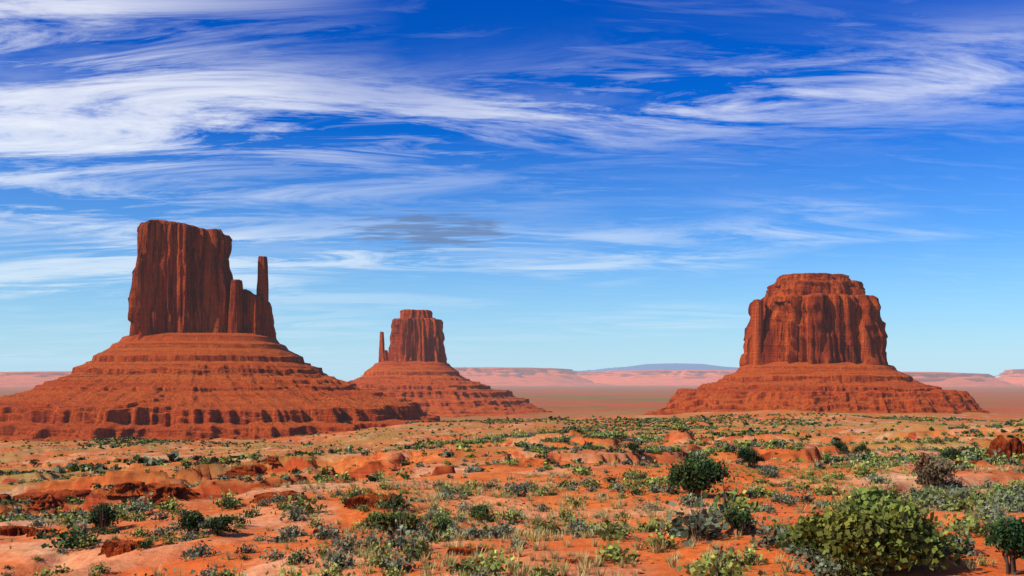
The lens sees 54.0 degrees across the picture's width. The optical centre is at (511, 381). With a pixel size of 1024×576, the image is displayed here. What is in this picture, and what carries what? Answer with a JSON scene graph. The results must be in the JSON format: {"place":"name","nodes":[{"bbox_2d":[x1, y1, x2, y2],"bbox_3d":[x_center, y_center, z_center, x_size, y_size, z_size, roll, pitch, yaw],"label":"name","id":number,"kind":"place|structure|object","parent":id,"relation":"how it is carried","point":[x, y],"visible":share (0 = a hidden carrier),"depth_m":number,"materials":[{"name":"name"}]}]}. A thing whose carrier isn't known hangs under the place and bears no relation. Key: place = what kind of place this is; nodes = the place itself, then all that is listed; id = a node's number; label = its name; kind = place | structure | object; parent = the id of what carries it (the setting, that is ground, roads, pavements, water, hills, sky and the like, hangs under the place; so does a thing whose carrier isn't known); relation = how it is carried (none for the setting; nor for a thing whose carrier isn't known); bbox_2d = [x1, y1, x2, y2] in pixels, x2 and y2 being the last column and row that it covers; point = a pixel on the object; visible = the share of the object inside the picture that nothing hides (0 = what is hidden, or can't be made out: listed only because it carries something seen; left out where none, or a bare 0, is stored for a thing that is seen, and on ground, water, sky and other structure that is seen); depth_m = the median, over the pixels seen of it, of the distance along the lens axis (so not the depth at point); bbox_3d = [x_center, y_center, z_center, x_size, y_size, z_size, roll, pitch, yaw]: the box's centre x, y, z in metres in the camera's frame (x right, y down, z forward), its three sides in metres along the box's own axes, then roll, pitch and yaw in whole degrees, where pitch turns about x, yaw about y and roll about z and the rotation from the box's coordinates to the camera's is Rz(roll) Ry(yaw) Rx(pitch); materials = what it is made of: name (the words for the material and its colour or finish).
{"place":"outdoors","nodes":[
{"label":"outdoors","id":0,"kind":"place"},
{"bbox_2d":[0,385,1023,575],"bbox_3d":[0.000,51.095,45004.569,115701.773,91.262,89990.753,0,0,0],"label":"terrain","id":1,"kind":"structure","parent":0,"point":[1002,403],"depth_m":190.62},
{"bbox_2d":[0,219,439,442],"bbox_3d":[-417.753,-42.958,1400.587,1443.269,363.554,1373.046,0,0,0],"label":"butte","id":2,"kind":"object","parent":1,"relation":"on","point":[199,352],"visible":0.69,"depth_m":1287.14,"materials":[{"name":"red stone"}]},
{"bbox_2d":[348,309,551,417],"bbox_3d":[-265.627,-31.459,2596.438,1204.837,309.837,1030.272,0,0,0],"label":"butte","id":3,"kind":"object","parent":1,"relation":"on","point":[412,364],"visible":0.55,"depth_m":2505.69,"materials":[{"name":"red stone"}]},
{"bbox_2d":[5,438,1014,575],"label":"loose stones","id":4,"kind":"object","parent":1,"relation":"on","point":[705,541],"visible":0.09,"depth_m":115.76,"materials":[{"name":"stone"}]},
{"bbox_2d":[0,411,1023,575],"bbox_3d":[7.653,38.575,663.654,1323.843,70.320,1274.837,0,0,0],"label":"scrub vegetation","id":5,"kind":"object","parent":1,"relation":"on","point":[860,529],"visible":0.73,"depth_m":77.44,"materials":[{"name":"green plant"}]},
{"bbox_2d":[0,435,1023,563],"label":"rock outcrops","id":6,"kind":"object","parent":1,"relation":"on","point":[48,499],"visible":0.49,"depth_m":188.88,"materials":[{"name":"red stone"}]},
{"bbox_2d":[643,273,989,414],"bbox_3d":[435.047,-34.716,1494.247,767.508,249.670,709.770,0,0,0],"label":"butte","id":7,"kind":"object","parent":1,"relation":"on","point":[816,342],"visible":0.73,"depth_m":1425.88,"materials":[{"name":"red stone"}]},
{"bbox_2d":[0,367,1023,386],"bbox_3d":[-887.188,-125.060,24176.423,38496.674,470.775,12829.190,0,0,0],"label":"distant mesas","id":8,"kind":"structure","parent":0,"point":[509,376],"depth_m":23235.40,"materials":[{"name":"pink stone"}]},
{"bbox_2d":[0,0,1023,381],"label":"sky","id":9,"kind":"structure","parent":0,"point":[577,185],"materials":[{"name":"blue"}]},
{"bbox_2d":[575,363,738,371],"bbox_3d":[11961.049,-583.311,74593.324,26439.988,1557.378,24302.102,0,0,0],"label":"blue mountain","id":10,"kind":"structure","parent":0,"point":[674,366],"depth_m":71111.70,"materials":[{"name":"stone"}]}
]}

